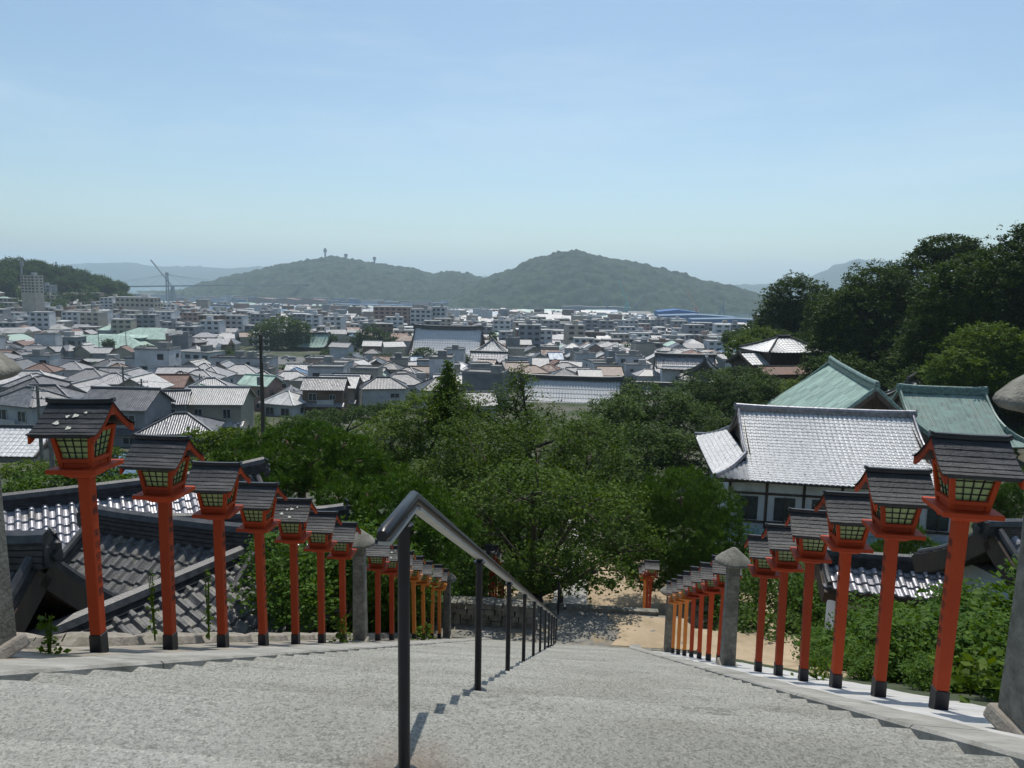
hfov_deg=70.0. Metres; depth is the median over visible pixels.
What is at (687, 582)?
post lantern
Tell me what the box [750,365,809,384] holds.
hillside house
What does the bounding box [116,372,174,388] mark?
house
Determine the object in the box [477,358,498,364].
house
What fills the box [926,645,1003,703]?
weed
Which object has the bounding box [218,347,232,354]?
town tree
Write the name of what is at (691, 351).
house
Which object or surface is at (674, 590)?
post lantern
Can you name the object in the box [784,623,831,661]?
bush
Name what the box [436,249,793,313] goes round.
island hills
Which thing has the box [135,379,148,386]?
utility pole
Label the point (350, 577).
bush
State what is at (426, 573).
post lantern
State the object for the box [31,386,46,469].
utility pole
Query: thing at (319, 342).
temple hall
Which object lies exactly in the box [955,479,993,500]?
window
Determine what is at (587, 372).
house
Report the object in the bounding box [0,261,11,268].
hillside tree
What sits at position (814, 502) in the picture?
window
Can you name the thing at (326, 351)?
town tree
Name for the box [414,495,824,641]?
ground cover
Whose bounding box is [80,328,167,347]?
public hall
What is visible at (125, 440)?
window
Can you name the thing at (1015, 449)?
undergrowth
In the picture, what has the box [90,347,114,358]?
house
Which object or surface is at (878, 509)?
window
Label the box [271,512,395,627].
bush
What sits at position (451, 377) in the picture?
conifer
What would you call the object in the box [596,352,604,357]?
house
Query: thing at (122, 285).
hillside tree
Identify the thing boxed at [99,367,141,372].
house
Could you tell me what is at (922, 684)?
bush
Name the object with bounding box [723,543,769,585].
bush
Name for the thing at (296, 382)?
house
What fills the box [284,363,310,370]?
house
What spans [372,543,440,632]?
bush
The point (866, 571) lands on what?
roofed wall
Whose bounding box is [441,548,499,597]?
bush
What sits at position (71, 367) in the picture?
house
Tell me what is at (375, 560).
window
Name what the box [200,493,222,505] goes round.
window
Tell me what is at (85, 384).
house
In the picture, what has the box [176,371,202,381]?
house
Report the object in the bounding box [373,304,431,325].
apartment block
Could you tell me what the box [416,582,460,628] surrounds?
bush
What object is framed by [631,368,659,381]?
house
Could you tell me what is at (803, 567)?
bush
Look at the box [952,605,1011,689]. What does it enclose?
bush
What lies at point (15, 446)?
tiled house
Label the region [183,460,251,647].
post lantern
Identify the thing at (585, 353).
house
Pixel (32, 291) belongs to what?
apartment block
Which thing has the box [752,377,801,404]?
cherry tree
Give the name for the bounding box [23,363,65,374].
house
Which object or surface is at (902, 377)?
evergreen tree
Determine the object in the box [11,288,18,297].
hillside tree
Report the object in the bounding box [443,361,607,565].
broadleaf tree
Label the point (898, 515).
window
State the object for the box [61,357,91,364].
house
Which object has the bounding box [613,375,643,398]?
town tree
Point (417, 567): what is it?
post lantern
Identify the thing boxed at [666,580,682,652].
post lantern
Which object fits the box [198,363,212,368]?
house
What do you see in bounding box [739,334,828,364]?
hillside house
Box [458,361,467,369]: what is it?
house
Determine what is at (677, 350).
house
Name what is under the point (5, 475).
town tree
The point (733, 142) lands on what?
sky
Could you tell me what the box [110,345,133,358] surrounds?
house
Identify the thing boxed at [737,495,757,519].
window
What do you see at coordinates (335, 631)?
bush
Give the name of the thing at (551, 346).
house
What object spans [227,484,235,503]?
window
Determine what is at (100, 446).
window
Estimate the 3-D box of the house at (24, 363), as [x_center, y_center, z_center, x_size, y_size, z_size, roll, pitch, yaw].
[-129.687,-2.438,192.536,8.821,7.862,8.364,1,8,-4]
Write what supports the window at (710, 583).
in the post lantern at (705, 568)
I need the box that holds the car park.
[278,357,304,364]
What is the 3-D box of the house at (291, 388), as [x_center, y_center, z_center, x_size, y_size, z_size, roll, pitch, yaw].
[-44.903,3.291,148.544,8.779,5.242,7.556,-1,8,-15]
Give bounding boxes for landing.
[429,608,687,652]
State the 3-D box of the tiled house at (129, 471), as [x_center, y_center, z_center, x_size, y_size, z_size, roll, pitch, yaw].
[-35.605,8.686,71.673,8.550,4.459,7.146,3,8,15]
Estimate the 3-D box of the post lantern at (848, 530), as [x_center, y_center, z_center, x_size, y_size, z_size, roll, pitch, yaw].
[2.958,1.858,6.542,0.474,1.854,0.496,2,8,6]
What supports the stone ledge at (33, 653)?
on the ground at (896, 686)
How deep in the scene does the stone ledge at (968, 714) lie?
5.66 m
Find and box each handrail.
[376,490,557,767]
[557,582,562,614]
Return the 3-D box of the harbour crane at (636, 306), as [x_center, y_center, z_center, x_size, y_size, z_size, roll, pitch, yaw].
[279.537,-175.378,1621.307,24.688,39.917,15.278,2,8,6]
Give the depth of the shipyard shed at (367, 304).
1819.20 m
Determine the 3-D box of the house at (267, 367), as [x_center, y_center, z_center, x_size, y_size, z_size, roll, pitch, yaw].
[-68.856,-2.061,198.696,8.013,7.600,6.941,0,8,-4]
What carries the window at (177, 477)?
in the post lantern at (159, 464)
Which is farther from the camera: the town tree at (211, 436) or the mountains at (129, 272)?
the mountains at (129, 272)
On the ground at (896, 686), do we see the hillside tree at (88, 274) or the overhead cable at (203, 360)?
the hillside tree at (88, 274)
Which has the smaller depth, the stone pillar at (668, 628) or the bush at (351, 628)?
the bush at (351, 628)
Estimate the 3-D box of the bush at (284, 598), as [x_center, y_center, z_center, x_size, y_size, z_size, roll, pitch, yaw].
[-3.891,3.619,12.536,1.938,2.189,2.336,-4,9,-33]
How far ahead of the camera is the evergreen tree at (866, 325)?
102.49 m
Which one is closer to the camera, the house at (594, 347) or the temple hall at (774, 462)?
the temple hall at (774, 462)
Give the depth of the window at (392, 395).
150.05 m
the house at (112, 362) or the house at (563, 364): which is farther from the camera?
the house at (563, 364)
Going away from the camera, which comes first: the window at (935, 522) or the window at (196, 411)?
the window at (935, 522)
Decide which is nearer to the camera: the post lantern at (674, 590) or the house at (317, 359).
the post lantern at (674, 590)
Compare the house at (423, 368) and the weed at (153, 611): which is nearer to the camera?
the weed at (153, 611)
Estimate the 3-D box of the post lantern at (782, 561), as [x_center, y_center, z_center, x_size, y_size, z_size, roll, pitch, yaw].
[3.115,2.503,8.427,0.474,1.854,0.496,1,8,7]
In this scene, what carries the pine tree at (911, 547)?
on the yard ground at (745, 646)
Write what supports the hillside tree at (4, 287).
on the ground at (896, 686)
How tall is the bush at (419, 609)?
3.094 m
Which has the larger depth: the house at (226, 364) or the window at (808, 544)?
the house at (226, 364)
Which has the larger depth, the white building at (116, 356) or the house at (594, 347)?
the house at (594, 347)
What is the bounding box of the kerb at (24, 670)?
[0,630,491,680]
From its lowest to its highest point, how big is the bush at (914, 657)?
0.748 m
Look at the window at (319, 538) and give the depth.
9.49 m
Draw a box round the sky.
[0,0,1023,284]
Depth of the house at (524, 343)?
366.38 m
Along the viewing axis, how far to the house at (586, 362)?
265.65 m
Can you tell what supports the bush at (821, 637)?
on the ground at (896, 686)
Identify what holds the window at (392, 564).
in the post lantern at (391, 571)
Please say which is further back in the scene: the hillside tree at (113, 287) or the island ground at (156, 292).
the island ground at (156, 292)
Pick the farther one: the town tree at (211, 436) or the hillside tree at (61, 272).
the hillside tree at (61, 272)
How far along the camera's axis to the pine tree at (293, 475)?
24.46 m
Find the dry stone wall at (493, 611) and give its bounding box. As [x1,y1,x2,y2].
[418,596,537,628]
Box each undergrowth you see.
[5,276,178,309]
[692,293,1023,471]
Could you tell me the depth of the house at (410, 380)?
165.77 m
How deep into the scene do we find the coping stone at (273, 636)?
9.34 m
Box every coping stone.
[24,633,56,648]
[52,632,145,646]
[136,632,204,644]
[196,632,252,642]
[246,632,288,641]
[281,632,315,639]
[310,632,337,639]
[371,632,388,637]
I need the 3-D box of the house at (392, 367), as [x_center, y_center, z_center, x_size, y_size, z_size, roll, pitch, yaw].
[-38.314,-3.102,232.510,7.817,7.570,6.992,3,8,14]
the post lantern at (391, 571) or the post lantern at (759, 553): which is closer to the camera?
the post lantern at (759, 553)
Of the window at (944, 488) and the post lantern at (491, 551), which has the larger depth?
the post lantern at (491, 551)
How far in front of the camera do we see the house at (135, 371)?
151.65 m
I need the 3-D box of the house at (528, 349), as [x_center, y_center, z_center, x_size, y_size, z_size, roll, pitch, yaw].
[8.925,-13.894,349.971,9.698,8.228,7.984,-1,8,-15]
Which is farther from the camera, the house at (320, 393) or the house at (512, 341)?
the house at (512, 341)
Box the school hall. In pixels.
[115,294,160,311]
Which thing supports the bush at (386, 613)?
on the ground at (896, 686)
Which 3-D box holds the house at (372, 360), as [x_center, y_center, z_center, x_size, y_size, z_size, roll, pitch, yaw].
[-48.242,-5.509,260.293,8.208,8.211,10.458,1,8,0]
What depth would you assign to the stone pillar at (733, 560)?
10.82 m
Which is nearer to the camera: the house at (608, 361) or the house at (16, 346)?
the house at (608, 361)
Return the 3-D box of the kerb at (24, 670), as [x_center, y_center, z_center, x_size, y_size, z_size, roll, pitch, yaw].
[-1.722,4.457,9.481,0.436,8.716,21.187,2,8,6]
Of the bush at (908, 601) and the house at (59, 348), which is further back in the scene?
the house at (59, 348)
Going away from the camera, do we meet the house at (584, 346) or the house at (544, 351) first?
the house at (544, 351)
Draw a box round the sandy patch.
[607,614,697,649]
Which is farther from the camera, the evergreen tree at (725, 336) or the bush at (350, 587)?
the evergreen tree at (725, 336)
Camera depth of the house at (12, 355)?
233.55 m
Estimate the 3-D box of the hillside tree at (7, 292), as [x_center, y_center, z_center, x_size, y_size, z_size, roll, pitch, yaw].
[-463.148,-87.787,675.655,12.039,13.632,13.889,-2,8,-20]
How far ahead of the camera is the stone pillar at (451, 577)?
19.44 m
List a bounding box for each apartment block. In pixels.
[20,272,44,312]
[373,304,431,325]
[410,305,432,325]
[432,304,446,319]
[534,307,543,313]
[585,327,605,337]
[648,335,684,344]
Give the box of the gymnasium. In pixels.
[8,334,32,340]
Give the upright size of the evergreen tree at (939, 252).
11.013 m
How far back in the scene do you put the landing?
20.51 m
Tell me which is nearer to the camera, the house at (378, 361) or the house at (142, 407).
the house at (142, 407)
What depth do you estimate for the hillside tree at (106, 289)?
772.20 m
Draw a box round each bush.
[227,526,339,632]
[247,516,383,632]
[269,541,348,632]
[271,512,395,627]
[281,543,388,632]
[326,617,351,632]
[337,613,369,632]
[339,530,411,631]
[348,553,438,623]
[350,534,397,618]
[369,539,425,628]
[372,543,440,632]
[385,587,441,636]
[385,614,420,636]
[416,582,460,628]
[432,554,488,597]
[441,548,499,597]
[478,509,508,549]
[680,540,747,578]
[695,561,777,629]
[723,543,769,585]
[738,559,825,634]
[775,562,823,614]
[778,569,825,626]
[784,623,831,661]
[795,618,869,653]
[799,617,857,663]
[809,641,857,671]
[809,645,846,667]
[819,608,910,667]
[822,589,931,629]
[831,602,936,682]
[843,641,914,682]
[843,650,899,682]
[848,595,935,633]
[863,602,1000,686]
[889,605,994,685]
[893,593,964,647]
[895,651,971,693]
[897,649,981,693]
[913,574,1012,623]
[913,587,972,605]
[916,605,1010,695]
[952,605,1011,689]
[956,602,1011,693]
[962,558,1016,623]
[964,651,1004,701]
[991,554,1018,612]
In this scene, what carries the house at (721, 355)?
on the ground at (896, 686)
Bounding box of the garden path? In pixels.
[553,520,587,606]
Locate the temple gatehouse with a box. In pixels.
[6,527,117,632]
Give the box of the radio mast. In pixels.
[19,261,23,274]
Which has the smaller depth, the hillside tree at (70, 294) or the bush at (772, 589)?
the bush at (772, 589)
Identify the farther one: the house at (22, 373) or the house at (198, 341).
the house at (198, 341)
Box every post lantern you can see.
[25,397,134,652]
[118,433,204,649]
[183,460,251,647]
[235,481,287,645]
[274,497,316,643]
[304,511,342,642]
[327,521,361,642]
[366,539,393,640]
[381,545,397,639]
[394,550,415,577]
[410,556,425,638]
[416,561,433,637]
[425,564,442,638]
[435,568,449,637]
[483,544,498,596]
[492,548,500,596]
[495,551,502,598]
[638,565,649,607]
[641,562,653,607]
[644,560,659,607]
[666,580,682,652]
[671,578,684,654]
[676,574,691,655]
[683,570,698,656]
[690,566,708,658]
[699,561,720,660]
[710,554,741,659]
[743,533,778,671]
[761,523,803,675]
[784,507,831,681]
[813,489,873,688]
[853,465,939,697]
[912,430,1023,709]
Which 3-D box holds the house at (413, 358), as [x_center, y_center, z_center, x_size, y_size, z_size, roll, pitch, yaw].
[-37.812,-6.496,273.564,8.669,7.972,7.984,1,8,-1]
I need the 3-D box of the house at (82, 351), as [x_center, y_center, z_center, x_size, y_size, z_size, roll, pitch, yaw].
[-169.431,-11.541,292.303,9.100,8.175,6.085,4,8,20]
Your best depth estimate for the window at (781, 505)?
45.68 m
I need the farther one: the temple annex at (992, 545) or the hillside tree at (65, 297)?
the hillside tree at (65, 297)
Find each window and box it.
[0,409,6,419]
[17,411,25,422]
[56,439,87,457]
[94,429,110,456]
[121,415,135,425]
[122,437,134,443]
[142,470,167,486]
[157,354,163,359]
[173,461,185,484]
[194,409,201,414]
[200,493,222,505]
[223,409,230,418]
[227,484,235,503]
[243,510,262,520]
[265,407,273,414]
[266,502,273,518]
[281,408,288,415]
[281,523,298,532]
[308,393,316,400]
[310,534,325,542]
[329,395,334,399]
[333,543,346,550]
[370,557,382,563]
[388,562,396,567]
[390,393,399,397]
[707,581,713,586]
[719,575,724,581]
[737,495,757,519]
[758,559,770,568]
[773,497,794,521]
[778,551,794,560]
[803,538,823,550]
[812,500,825,509]
[840,525,865,538]
[876,506,879,517]
[886,507,916,523]
[926,509,948,531]
[936,466,948,494]
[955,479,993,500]
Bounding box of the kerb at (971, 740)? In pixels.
[629,644,1023,767]
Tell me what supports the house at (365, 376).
on the ground at (896, 686)
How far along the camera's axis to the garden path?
32.09 m
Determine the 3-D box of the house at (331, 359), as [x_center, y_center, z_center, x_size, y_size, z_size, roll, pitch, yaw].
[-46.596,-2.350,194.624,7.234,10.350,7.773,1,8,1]
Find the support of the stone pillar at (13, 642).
on the stone ledge at (33, 653)
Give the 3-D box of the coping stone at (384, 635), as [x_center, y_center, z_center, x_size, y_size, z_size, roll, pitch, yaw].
[-2.751,5.204,14.996,0.434,0.198,1.131,2,-19,4]
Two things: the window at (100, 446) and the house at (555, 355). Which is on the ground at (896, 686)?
the house at (555, 355)
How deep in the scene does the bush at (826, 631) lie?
12.52 m
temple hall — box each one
[287,331,330,350]
[408,324,484,357]
[519,373,623,403]
[653,352,715,381]
[675,354,725,392]
[694,402,950,540]
[765,355,930,441]
[891,383,1023,448]
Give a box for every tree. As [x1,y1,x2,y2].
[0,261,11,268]
[0,277,17,295]
[0,444,126,484]
[1,466,119,492]
[4,282,18,295]
[9,255,26,262]
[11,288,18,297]
[13,262,24,274]
[33,260,50,272]
[38,268,54,282]
[43,278,59,287]
[50,267,66,276]
[53,297,68,304]
[55,292,72,302]
[58,264,75,273]
[64,293,77,299]
[68,279,81,291]
[75,289,94,299]
[77,295,95,302]
[82,269,90,282]
[88,274,100,282]
[99,274,109,280]
[99,338,116,348]
[99,470,138,481]
[101,280,115,293]
[102,285,112,293]
[105,282,119,295]
[113,291,127,296]
[117,282,129,292]
[117,289,128,295]
[179,425,245,460]
[208,416,411,497]
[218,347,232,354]
[244,311,314,350]
[276,399,412,430]
[306,465,487,630]
[319,348,355,354]
[327,332,338,347]
[339,374,494,499]
[348,323,397,352]
[392,404,670,601]
[402,347,436,357]
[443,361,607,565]
[465,354,472,363]
[487,331,498,339]
[555,394,648,493]
[572,413,707,508]
[578,379,731,479]
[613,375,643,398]
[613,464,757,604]
[619,342,630,347]
[666,364,791,430]
[707,325,782,386]
[716,320,761,350]
[743,370,789,399]
[749,269,833,334]
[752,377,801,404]
[753,328,802,341]
[793,342,937,391]
[794,285,846,356]
[799,253,948,388]
[868,523,940,553]
[887,364,1015,418]
[889,220,1023,372]
[902,232,990,302]
[914,320,1023,421]
[970,482,1023,528]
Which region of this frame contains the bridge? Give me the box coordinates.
[120,272,309,301]
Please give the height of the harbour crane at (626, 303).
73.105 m
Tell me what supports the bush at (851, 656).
on the ground at (896, 686)
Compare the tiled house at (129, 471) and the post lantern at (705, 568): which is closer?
the post lantern at (705, 568)
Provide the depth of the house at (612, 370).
229.91 m
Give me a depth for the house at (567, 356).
316.79 m
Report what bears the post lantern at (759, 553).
on the stone ledge at (968, 714)
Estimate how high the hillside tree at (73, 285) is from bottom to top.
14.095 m
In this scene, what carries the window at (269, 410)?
in the house at (285, 402)
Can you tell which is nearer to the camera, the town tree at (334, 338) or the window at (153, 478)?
the window at (153, 478)
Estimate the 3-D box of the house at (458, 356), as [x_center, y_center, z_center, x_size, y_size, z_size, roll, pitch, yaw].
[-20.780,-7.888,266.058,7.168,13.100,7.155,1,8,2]
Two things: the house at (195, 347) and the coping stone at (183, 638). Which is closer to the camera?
the coping stone at (183, 638)
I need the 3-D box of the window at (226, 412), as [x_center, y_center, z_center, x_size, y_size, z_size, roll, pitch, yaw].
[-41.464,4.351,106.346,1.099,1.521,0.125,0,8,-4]
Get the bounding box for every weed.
[33,613,71,653]
[146,568,159,640]
[203,567,213,639]
[326,612,355,642]
[410,622,435,640]
[791,652,843,679]
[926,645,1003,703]
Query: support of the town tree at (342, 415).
on the ground at (896, 686)
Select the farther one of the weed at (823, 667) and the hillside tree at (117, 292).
the hillside tree at (117, 292)
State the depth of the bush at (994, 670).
6.67 m
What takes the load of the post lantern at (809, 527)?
on the stone ledge at (968, 714)
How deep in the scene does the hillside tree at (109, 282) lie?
775.31 m
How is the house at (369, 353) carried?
on the ground at (896, 686)
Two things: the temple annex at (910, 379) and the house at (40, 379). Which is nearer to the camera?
the temple annex at (910, 379)
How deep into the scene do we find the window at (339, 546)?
10.40 m
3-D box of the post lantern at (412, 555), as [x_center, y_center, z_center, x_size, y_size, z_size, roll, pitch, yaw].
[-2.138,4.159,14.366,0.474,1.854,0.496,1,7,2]
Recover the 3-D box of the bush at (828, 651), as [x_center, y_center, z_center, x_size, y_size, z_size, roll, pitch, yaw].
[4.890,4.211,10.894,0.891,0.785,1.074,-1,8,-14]
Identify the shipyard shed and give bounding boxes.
[248,298,327,304]
[333,303,405,305]
[561,306,630,311]
[654,309,698,315]
[657,313,737,320]
[688,317,752,323]
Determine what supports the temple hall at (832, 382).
on the ground at (896, 686)
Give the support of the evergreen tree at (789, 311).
on the ground at (896, 686)
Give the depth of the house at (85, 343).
295.49 m
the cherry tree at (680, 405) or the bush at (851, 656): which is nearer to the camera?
the bush at (851, 656)
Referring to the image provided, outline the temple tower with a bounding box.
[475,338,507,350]
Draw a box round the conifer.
[420,359,477,502]
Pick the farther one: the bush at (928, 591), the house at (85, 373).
the house at (85, 373)
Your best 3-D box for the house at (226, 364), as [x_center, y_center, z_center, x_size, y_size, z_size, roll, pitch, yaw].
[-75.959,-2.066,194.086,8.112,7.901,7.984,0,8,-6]
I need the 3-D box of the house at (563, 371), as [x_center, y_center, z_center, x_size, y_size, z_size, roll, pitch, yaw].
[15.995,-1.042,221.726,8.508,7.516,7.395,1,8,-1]
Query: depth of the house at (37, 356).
201.24 m
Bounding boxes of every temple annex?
[2,457,278,548]
[62,502,299,594]
[173,498,350,544]
[469,350,507,363]
[884,372,926,398]
[912,518,1022,599]
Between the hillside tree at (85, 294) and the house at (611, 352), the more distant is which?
the hillside tree at (85, 294)
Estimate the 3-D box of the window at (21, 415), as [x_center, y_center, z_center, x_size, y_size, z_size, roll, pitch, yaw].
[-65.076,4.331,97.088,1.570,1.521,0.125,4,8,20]
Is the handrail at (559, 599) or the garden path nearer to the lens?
the handrail at (559, 599)
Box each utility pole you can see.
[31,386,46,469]
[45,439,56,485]
[120,366,127,386]
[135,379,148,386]
[252,335,269,450]
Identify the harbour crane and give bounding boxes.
[150,260,176,300]
[619,280,629,312]
[633,296,643,310]
[687,289,698,311]
[718,297,725,314]
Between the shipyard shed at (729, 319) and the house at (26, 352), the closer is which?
the house at (26, 352)
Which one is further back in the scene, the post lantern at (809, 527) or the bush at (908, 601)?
the bush at (908, 601)
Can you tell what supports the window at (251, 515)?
in the post lantern at (257, 500)
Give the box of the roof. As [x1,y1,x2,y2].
[724,527,947,554]
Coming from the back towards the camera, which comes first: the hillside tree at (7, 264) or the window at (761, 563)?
the hillside tree at (7, 264)
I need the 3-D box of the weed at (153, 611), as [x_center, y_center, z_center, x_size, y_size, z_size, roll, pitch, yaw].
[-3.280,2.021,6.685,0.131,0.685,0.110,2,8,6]
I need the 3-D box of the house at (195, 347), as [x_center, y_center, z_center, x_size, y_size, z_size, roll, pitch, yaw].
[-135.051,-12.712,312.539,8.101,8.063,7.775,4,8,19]
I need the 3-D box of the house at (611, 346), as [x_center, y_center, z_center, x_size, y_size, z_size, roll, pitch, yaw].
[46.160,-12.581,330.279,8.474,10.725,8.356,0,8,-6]
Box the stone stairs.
[0,639,1019,767]
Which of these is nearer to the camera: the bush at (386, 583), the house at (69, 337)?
the bush at (386, 583)
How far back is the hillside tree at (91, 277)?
787.49 m
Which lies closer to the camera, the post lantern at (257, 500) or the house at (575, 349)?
the post lantern at (257, 500)
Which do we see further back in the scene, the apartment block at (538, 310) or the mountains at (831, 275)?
the mountains at (831, 275)
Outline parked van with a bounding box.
[286,357,296,360]
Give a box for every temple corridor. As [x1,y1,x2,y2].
[25,544,352,635]
[631,381,688,398]
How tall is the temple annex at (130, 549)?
5.429 m
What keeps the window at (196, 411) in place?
in the house at (232, 406)
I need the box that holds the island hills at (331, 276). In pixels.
[129,255,481,302]
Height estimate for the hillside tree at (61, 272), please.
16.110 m
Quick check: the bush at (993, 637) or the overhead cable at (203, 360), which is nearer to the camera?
the bush at (993, 637)
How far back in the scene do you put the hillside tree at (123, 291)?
758.79 m
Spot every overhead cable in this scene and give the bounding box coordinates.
[45,369,124,388]
[127,341,258,367]
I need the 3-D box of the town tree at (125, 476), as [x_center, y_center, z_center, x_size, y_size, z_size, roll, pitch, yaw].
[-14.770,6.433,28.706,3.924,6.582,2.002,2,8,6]
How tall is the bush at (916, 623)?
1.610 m
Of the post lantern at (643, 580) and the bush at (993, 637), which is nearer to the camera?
the bush at (993, 637)
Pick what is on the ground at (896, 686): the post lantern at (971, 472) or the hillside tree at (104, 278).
the hillside tree at (104, 278)
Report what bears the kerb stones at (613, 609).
on the ground at (896, 686)
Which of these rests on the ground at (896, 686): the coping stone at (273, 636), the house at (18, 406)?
the house at (18, 406)
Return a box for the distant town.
[0,282,762,355]
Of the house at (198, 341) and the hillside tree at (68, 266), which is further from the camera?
the hillside tree at (68, 266)
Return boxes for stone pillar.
[0,352,29,658]
[351,529,374,641]
[441,572,456,637]
[660,586,672,651]
[714,547,750,666]
[983,375,1023,735]
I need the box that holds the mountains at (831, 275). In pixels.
[735,259,970,298]
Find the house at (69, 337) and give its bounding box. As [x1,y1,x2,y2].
[62,331,86,345]
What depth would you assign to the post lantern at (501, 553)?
25.08 m
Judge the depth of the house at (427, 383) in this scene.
150.80 m
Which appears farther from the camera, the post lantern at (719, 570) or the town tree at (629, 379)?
the town tree at (629, 379)
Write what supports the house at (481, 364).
on the ground at (896, 686)
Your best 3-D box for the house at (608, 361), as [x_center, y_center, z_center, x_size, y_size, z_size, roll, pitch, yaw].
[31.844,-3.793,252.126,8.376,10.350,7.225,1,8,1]
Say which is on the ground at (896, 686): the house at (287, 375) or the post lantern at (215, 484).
the house at (287, 375)
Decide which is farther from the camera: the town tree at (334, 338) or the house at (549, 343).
the town tree at (334, 338)
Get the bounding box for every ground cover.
[189,412,680,499]
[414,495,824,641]
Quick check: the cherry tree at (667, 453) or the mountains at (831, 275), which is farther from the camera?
the mountains at (831, 275)
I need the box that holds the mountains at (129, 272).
[53,262,488,284]
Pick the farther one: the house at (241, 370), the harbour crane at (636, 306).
the harbour crane at (636, 306)
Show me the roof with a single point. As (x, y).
(759, 531)
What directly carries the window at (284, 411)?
in the house at (285, 402)
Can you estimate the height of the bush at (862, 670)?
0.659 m
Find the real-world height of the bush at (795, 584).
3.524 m
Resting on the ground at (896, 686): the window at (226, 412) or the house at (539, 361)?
the house at (539, 361)
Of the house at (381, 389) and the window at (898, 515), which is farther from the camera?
the house at (381, 389)
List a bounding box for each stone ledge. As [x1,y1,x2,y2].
[0,636,456,660]
[651,650,1023,738]
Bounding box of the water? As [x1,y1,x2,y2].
[128,285,799,317]
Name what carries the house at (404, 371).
on the ground at (896, 686)
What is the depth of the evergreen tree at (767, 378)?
101.27 m
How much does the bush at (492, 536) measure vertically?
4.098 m
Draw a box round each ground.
[0,278,1023,706]
[129,292,360,303]
[482,553,857,677]
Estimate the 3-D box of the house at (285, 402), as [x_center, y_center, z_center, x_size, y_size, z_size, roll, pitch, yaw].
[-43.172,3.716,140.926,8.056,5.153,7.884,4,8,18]
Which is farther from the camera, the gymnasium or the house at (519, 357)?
the gymnasium
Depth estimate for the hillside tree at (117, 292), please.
743.23 m
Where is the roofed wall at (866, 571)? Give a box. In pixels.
[814,547,944,629]
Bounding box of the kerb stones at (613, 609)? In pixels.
[538,602,658,615]
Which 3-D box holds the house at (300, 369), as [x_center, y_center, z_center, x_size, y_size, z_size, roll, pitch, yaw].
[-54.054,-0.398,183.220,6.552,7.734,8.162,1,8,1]
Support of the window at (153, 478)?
in the post lantern at (159, 464)
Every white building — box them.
[83,354,124,362]
[181,345,225,364]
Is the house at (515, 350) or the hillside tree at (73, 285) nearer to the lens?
the house at (515, 350)
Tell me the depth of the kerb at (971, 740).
3.47 m
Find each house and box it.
[0,335,5,348]
[0,349,19,354]
[0,372,67,388]
[0,375,71,395]
[0,376,19,389]
[0,385,71,424]
[0,424,54,461]
[3,352,22,359]
[6,343,23,348]
[13,358,36,369]
[14,340,30,345]
[17,370,67,378]
[21,351,50,355]
[22,349,60,365]
[23,345,55,352]
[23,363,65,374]
[29,384,86,398]
[34,332,62,344]
[48,345,64,356]
[58,361,94,375]
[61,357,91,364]
[62,331,86,345]
[63,344,75,357]
[64,368,109,381]
[66,377,109,391]
[72,342,97,348]
[73,344,96,358]
[82,386,175,446]
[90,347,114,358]
[91,357,119,368]
[97,372,131,385]
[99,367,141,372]
[106,360,124,366]
[108,363,130,366]
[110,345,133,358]
[112,451,190,477]
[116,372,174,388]
[119,367,148,375]
[124,352,134,366]
[134,342,181,372]
[135,412,225,447]
[144,373,194,388]
[155,366,200,372]
[161,389,191,412]
[172,331,192,349]
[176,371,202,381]
[182,358,210,365]
[184,345,199,349]
[184,377,238,388]
[187,385,257,438]
[188,369,226,378]
[192,337,207,345]
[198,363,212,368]
[205,365,237,382]
[210,351,246,364]
[216,360,233,367]
[225,364,265,382]
[238,373,284,410]
[240,351,277,372]
[254,362,276,373]
[256,371,284,380]
[258,390,306,416]
[272,385,301,395]
[276,370,307,389]
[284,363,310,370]
[288,376,303,388]
[291,367,307,373]
[299,376,350,415]
[305,355,323,362]
[307,363,346,376]
[319,356,353,372]
[319,374,362,411]
[328,342,354,358]
[334,372,372,381]
[344,357,365,360]
[348,352,367,360]
[350,365,382,377]
[354,359,370,364]
[359,376,408,412]
[362,340,382,355]
[363,348,381,361]
[368,357,386,362]
[370,358,384,364]
[373,355,390,360]
[383,362,404,372]
[383,367,390,373]
[386,370,415,376]
[389,373,422,406]
[390,352,410,366]
[400,366,427,374]
[406,365,428,376]
[408,361,416,364]
[410,356,422,360]
[413,376,463,414]
[416,372,428,380]
[417,358,428,365]
[429,350,454,378]
[433,374,461,387]
[444,345,465,362]
[454,362,460,373]
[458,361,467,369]
[462,365,508,409]
[463,391,497,416]
[468,361,492,368]
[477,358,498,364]
[499,360,527,368]
[505,362,528,386]
[506,334,519,348]
[507,355,531,363]
[508,346,524,355]
[514,365,549,386]
[519,339,531,347]
[524,346,539,354]
[532,352,546,356]
[532,357,548,366]
[540,349,559,354]
[541,342,556,348]
[541,363,559,371]
[544,345,558,348]
[547,352,563,361]
[549,359,559,364]
[550,368,577,375]
[555,362,578,367]
[559,360,581,366]
[563,342,581,359]
[564,353,569,359]
[565,367,589,371]
[570,347,589,360]
[574,349,595,360]
[576,368,602,375]
[581,343,591,349]
[582,358,605,368]
[584,342,603,352]
[592,357,617,368]
[595,366,623,376]
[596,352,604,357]
[604,344,625,350]
[604,347,625,360]
[615,350,642,368]
[623,359,650,382]
[631,339,654,355]
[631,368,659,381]
[645,353,654,362]
[655,346,671,352]
[665,348,684,352]
[670,348,687,350]
[682,349,700,353]
[716,353,732,368]
[716,357,724,368]
[725,351,769,380]
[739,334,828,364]
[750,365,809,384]
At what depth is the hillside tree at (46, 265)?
751.89 m
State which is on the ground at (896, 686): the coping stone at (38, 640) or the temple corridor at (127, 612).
the temple corridor at (127, 612)

